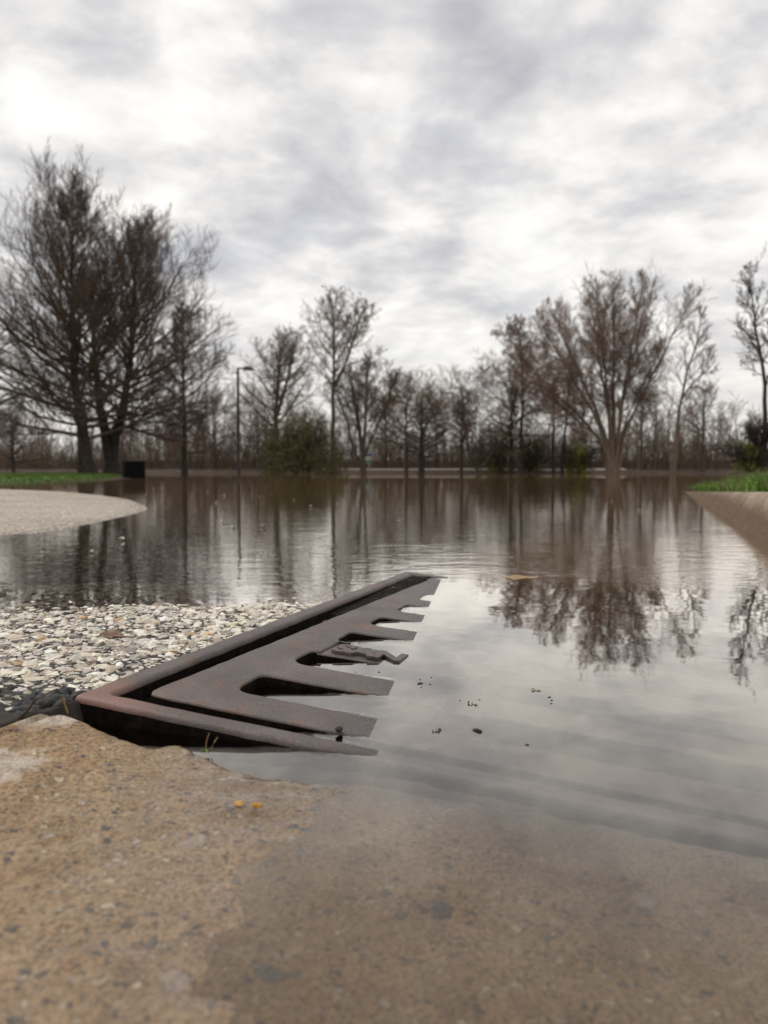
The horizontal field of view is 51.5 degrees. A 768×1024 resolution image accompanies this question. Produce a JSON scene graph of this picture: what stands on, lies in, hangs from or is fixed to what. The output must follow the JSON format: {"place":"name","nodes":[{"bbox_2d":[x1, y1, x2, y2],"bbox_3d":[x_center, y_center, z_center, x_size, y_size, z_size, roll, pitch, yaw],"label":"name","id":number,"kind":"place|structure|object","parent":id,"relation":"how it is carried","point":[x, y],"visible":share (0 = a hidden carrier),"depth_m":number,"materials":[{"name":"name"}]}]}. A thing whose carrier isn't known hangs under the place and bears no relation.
{"place":"outdoors","nodes":[
{"label":"outdoors","id":0,"kind":"place"},
{"bbox_2d":[0,489,750,855],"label":"road","id":1,"kind":"structure","parent":0,"point":[50,503],"depth_m":0.66,"materials":[{"name":"concrete"}]},
{"bbox_2d":[16,698,36,718],"bbox_3d":[-0.213,0.118,0.466,0.004,0.014,0.024,2,4,37],"label":"dry stalk","id":2,"kind":"object","parent":1,"relation":"on","point":[25,712],"visible":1,"depth_m":0.47,"materials":[{"name":"brown plant"}]},
{"bbox_2d":[0,685,86,714],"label":"tar seam","id":3,"kind":"object","parent":1,"relation":"on","point":[51,698],"visible":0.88,"depth_m":0.50,"materials":[{"name":"black asphalt"}]},
{"bbox_2d":[60,696,68,713],"bbox_3d":[-0.195,0.118,0.488,0.005,0.011,0.004,0,3,0],"label":"straw stem","id":4,"kind":"object","parent":3,"relation":"in","point":[63,702],"visible":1,"depth_m":0.49,"materials":[{"name":"brown plant"}]},
{"bbox_2d":[0,489,322,710],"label":"gravel","id":5,"kind":"structure","parent":1,"relation":"on","point":[126,647],"depth_m":0.74,"materials":[{"name":"beige gravel"}]},
{"bbox_2d":[96,628,138,638],"bbox_3d":[-0.227,0.104,0.679,0.036,0.008,0.020,0,3,0],"label":"dead leaf","id":6,"kind":"object","parent":5,"relation":"on","point":[112,633],"visible":1,"depth_m":0.68,"materials":[{"name":"brown plant"}]},
{"bbox_2d":[0,714,767,1023],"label":"pavement","id":7,"kind":"structure","parent":0,"point":[163,885],"depth_m":0.30,"materials":[{"name":"concrete"}]},
{"bbox_2d":[201,733,217,752],"bbox_3d":[-0.098,0.130,0.449,0.009,0.011,0.004,0,3,0],"label":"seedling","id":8,"kind":"object","parent":7,"relation":"on","point":[205,750],"visible":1,"depth_m":0.45,"materials":[{"name":"plant"}]},
{"bbox_2d":[235,800,243,805],"bbox_3d":[-0.068,0.136,0.372,0.004,0.001,0.006,0,3,0],"label":"orange chip","id":9,"kind":"object","parent":7,"relation":"on","point":[239,803],"visible":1,"depth_m":0.37,"materials":[{"name":"stone"}]},
{"bbox_2d":[251,802,261,808],"bbox_3d":[-0.059,0.136,0.369,0.005,0.003,0.002,0,3,0],"label":"yellow seed","id":10,"kind":"object","parent":7,"relation":"on","point":[255,805],"visible":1,"depth_m":0.37,"materials":[{"name":"plant"}]},
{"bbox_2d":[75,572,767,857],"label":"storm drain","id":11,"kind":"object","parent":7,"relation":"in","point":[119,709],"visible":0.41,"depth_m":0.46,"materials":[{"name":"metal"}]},
{"bbox_2d":[144,576,430,702],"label":"dirt","id":12,"kind":"structure","parent":11,"relation":"on","point":[408,582],"depth_m":1.02,"materials":[{"name":"black soil"}]},
{"bbox_2d":[151,579,767,829],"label":"water puddle","id":13,"kind":"object","parent":7,"relation":"on","point":[697,752],"visible":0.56,"depth_m":0.54,"materials":[{"name":"water"}]},
{"bbox_2d":[335,726,342,731],"bbox_3d":[-0.027,0.132,0.484,0.005,0.003,0.005,0,3,0],"label":"mud clod","id":14,"kind":"object","parent":13,"relation":"on","point":[338,728],"visible":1,"depth_m":0.48,"materials":[{"name":"soil"}]},
{"bbox_2d":[472,728,481,732],"bbox_3d":[0.058,0.135,0.490,0.006,0.002,0.005,0,3,0],"label":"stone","id":15,"kind":"object","parent":13,"relation":"on","point":[476,730],"visible":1,"depth_m":0.49,"materials":[{"name":"stone"}]},
{"bbox_2d":[0,473,767,714],"bbox_3d":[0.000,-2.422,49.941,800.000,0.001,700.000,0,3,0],"label":"water","id":16,"kind":"structure","parent":0,"point":[666,584],"depth_m":1.38,"materials":[{"name":"grey liquid"}]},
{"bbox_2d":[0,460,767,483],"bbox_3d":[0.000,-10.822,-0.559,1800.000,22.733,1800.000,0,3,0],"label":"ground","id":17,"kind":"structure","parent":0,"point":[210,470],"depth_m":54.44,"materials":[{"name":"brown plant"}]},
{"bbox_2d":[0,384,61,472],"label":"bare tree","id":18,"kind":"object","parent":17,"relation":"on","point":[12,456],"visible":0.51,"depth_m":43.88,"materials":[{"name":"brown plant"}]},
{"bbox_2d":[0,307,66,446],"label":"bare tree","id":19,"kind":"object","parent":17,"relation":"on","point":[5,411],"visible":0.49,"depth_m":21.76,"materials":[{"name":"brown plant"}]},
{"bbox_2d":[0,133,232,472],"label":"bare tree","id":20,"kind":"object","parent":17,"relation":"on","point":[85,459],"visible":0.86,"depth_m":21.14,"materials":[{"name":"brown plant"}]},
{"bbox_2d":[0,200,253,473],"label":"bare tree","id":21,"kind":"object","parent":17,"relation":"on","point":[110,443],"visible":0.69,"depth_m":22.43,"materials":[{"name":"brown plant"}]},
{"bbox_2d":[121,461,145,477],"bbox_3d":[-5.339,-0.694,16.987,0.425,0.772,0.425,-2,3,-28],"label":"litter bin","id":22,"kind":"object","parent":17,"relation":"on","point":[133,469],"visible":0.46,"depth_m":16.80,"materials":[{"name":"black paint"}]},
{"bbox_2d":[128,298,254,475],"bbox_3d":[-6.618,-4.017,26.473,4.205,6.234,4.376,0,3,0],"label":"bare tree","id":23,"kind":"object","parent":17,"relation":"on","point":[184,466],"visible":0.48,"depth_m":26.77,"materials":[{"name":"brown plant"}]},
{"bbox_2d":[160,385,258,469],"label":"bare tree","id":24,"kind":"object","parent":17,"relation":"on","point":[210,442],"visible":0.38,"depth_m":57.65,"materials":[{"name":"brown plant"}]},
{"bbox_2d":[237,366,253,474],"bbox_3d":[-5.535,-3.445,31.865,0.716,4.710,0.340,0,3,0],"label":"street lamp","id":25,"kind":"object","parent":17,"relation":"on","point":[247,368],"visible":0.92,"depth_m":31.81,"materials":[{"name":"brown metal"}]},
{"bbox_2d":[217,384,300,469],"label":"bare tree","id":26,"kind":"object","parent":17,"relation":"on","point":[256,446],"visible":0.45,"depth_m":56.75,"materials":[{"name":"brown plant"}]},
{"bbox_2d":[207,324,350,473],"bbox_3d":[-6.590,-6.638,47.891,7.162,9.268,7.343,2,3,30],"label":"bare tree","id":27,"kind":"object","parent":17,"relation":"on","point":[276,395],"visible":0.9,"depth_m":47.40,"materials":[{"name":"brown plant"}]},
{"bbox_2d":[250,403,358,473],"bbox_3d":[-4.211,-3.683,41.852,5.775,4.033,5.751,0,3,0],"label":"leafy bush","id":28,"kind":"object","parent":17,"relation":"on","point":[303,458],"visible":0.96,"depth_m":41.26,"materials":[{"name":"green plant"}]},
{"bbox_2d":[300,286,386,473],"bbox_3d":[-2.325,-7.266,44.419,5.210,10.869,5.641,0,3,0],"label":"bare tree","id":29,"kind":"object","parent":17,"relation":"on","point":[351,339],"visible":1,"depth_m":44.50,"materials":[{"name":"brown plant"}]},
{"bbox_2d":[318,348,415,473],"bbox_3d":[-0.963,-5.789,47.073,5.764,7.661,4.961,0,3,0],"label":"bare tree","id":30,"kind":"object","parent":17,"relation":"on","point":[362,393],"visible":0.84,"depth_m":46.63,"materials":[{"name":"brown plant"}]},
{"bbox_2d":[365,444,371,473],"bbox_3d":[-0.926,-2.986,46.937,0.455,2.237,0.092,0,3,0],"label":"park sign","id":31,"kind":"object","parent":17,"relation":"on","point":[368,459],"visible":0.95,"depth_m":46.88,"materials":[{"name":"metal"}]},
{"bbox_2d":[0,389,762,469],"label":"woods","id":32,"kind":"object","parent":17,"relation":"on","point":[149,452],"visible":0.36,"depth_m":62.91,"materials":[{"name":"brown plant"}]},
{"bbox_2d":[0,451,767,491],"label":"grass","id":33,"kind":"structure","parent":17,"relation":"on","point":[758,483],"depth_m":6.12,"materials":[{"name":"green plant"}]},
{"bbox_2d":[351,385,418,468],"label":"bare tree","id":34,"kind":"object","parent":17,"relation":"on","point":[385,458],"visible":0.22,"depth_m":59.61,"materials":[{"name":"brown plant"}]},
{"bbox_2d":[360,357,462,472],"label":"bare tree","id":35,"kind":"object","parent":17,"relation":"on","point":[403,425],"visible":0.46,"depth_m":51.42,"materials":[{"name":"brown plant"}]},
{"bbox_2d":[356,372,473,472],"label":"bare tree","id":36,"kind":"object","parent":17,"relation":"on","point":[421,451],"visible":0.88,"depth_m":49.52,"materials":[{"name":"brown plant"}]},
{"bbox_2d":[399,375,479,468],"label":"bare tree","id":37,"kind":"object","parent":17,"relation":"on","point":[436,465],"visible":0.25,"depth_m":58.60,"materials":[{"name":"brown plant"}]},
{"bbox_2d":[387,348,528,472],"bbox_3d":[4.594,-6.446,51.871,9.599,8.461,8.442,0,3,0],"label":"bare tree","id":38,"kind":"object","parent":17,"relation":"on","point":[455,388],"visible":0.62,"depth_m":51.69,"materials":[{"name":"brown plant"}]},
{"bbox_2d":[439,385,537,472],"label":"bare tree","id":39,"kind":"object","parent":17,"relation":"on","point":[469,424],"visible":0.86,"depth_m":49.70,"materials":[{"name":"brown plant"}]},
{"bbox_2d":[455,420,551,472],"bbox_3d":[7.952,-4.357,54.845,4.817,5.297,5.987,-3,4,-42],"label":"willow shrub","id":40,"kind":"object","parent":17,"relation":"on","point":[498,459],"visible":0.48,"depth_m":54.44,"materials":[{"name":"green plant"}]},
{"bbox_2d":[474,313,557,472],"bbox_3d":[8.647,-7.545,51.626,5.781,10.675,5.362,0,3,0],"label":"bare tree","id":41,"kind":"object","parent":17,"relation":"on","point":[518,331],"visible":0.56,"depth_m":51.49,"materials":[{"name":"brown plant"}]},
{"bbox_2d":[461,349,579,472],"bbox_3d":[8.114,-6.299,50.552,7.846,8.294,7.690,-1,3,-21],"label":"bare tree","id":42,"kind":"object","parent":17,"relation":"on","point":[511,414],"visible":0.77,"depth_m":49.66,"materials":[{"name":"brown plant"}]},
{"bbox_2d":[501,415,561,471],"bbox_3d":[10.223,-4.563,55.430,5.544,5.073,5.946,0,3,0],"label":"willow shrub","id":43,"kind":"object","parent":17,"relation":"on","point":[530,453],"visible":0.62,"depth_m":55.22,"materials":[{"name":"green plant"}]},
{"bbox_2d":[511,354,600,472],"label":"bare tree","id":44,"kind":"object","parent":17,"relation":"on","point":[553,455],"visible":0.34,"depth_m":48.83,"materials":[{"name":"brown plant"}]},
{"bbox_2d":[529,344,603,472],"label":"bare tree","id":45,"kind":"object","parent":17,"relation":"on","point":[562,460],"visible":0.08,"depth_m":49.79,"materials":[{"name":"brown plant"}]},
{"bbox_2d":[544,432,604,472],"bbox_3d":[12.619,-3.794,51.761,3.968,3.326,3.837,1,3,22],"label":"willow shrub","id":46,"kind":"object","parent":17,"relation":"on","point":[580,457],"visible":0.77,"depth_m":51.59,"materials":[{"name":"green plant"}]},
{"bbox_2d":[495,255,716,473],"bbox_3d":[12.634,-8.228,45.701,12.574,12.879,6.606,0,3,0],"label":"bare tree","id":47,"kind":"object","parent":17,"relation":"on","point":[612,448],"visible":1,"depth_m":45.14,"materials":[{"name":"beige plant"}]},
{"bbox_2d":[611,376,676,469],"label":"bare tree","id":48,"kind":"object","parent":17,"relation":"on","point":[642,437],"visible":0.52,"depth_m":55.75,"materials":[{"name":"brown plant"}]},
{"bbox_2d":[653,305,719,473],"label":"bare tree","id":49,"kind":"object","parent":17,"relation":"on","point":[675,453],"visible":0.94,"depth_m":47.63,"materials":[{"name":"beige plant"}]},
{"bbox_2d":[665,375,747,470],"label":"bare tree","id":50,"kind":"object","parent":17,"relation":"on","point":[702,466],"visible":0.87,"depth_m":54.69,"materials":[{"name":"brown plant"}]},
{"bbox_2d":[686,492,767,545],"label":"kerb","id":51,"kind":"structure","parent":17,"relation":"on","point":[747,512],"depth_m":2.39,"materials":[{"name":"concrete"}]},
{"bbox_2d":[716,433,767,471],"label":"leafy bush","id":52,"kind":"object","parent":17,"relation":"on","point":[759,459],"visible":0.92,"depth_m":37.78,"materials":[{"name":"green plant"}]},
{"bbox_2d":[725,240,767,472],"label":"bare tree","id":53,"kind":"object","parent":17,"relation":"on","point":[762,361],"visible":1,"depth_m":39.58,"materials":[{"name":"brown plant"}]},
{"bbox_2d":[738,411,767,446],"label":"russet bush","id":54,"kind":"object","parent":17,"relation":"on","point":[752,432],"visible":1,"depth_m":36.69,"materials":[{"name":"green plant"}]},
{"bbox_2d":[0,0,767,460],"label":"sky","id":55,"kind":"structure","parent":0,"point":[453,166],"materials":[{"name":"white"}]},
{"bbox_2d":[315,468,626,469],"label":"path","id":56,"kind":"structure","parent":0,"point":[458,469],"depth_m":56.10,"materials":[{"name":"grey concrete"}]}
]}

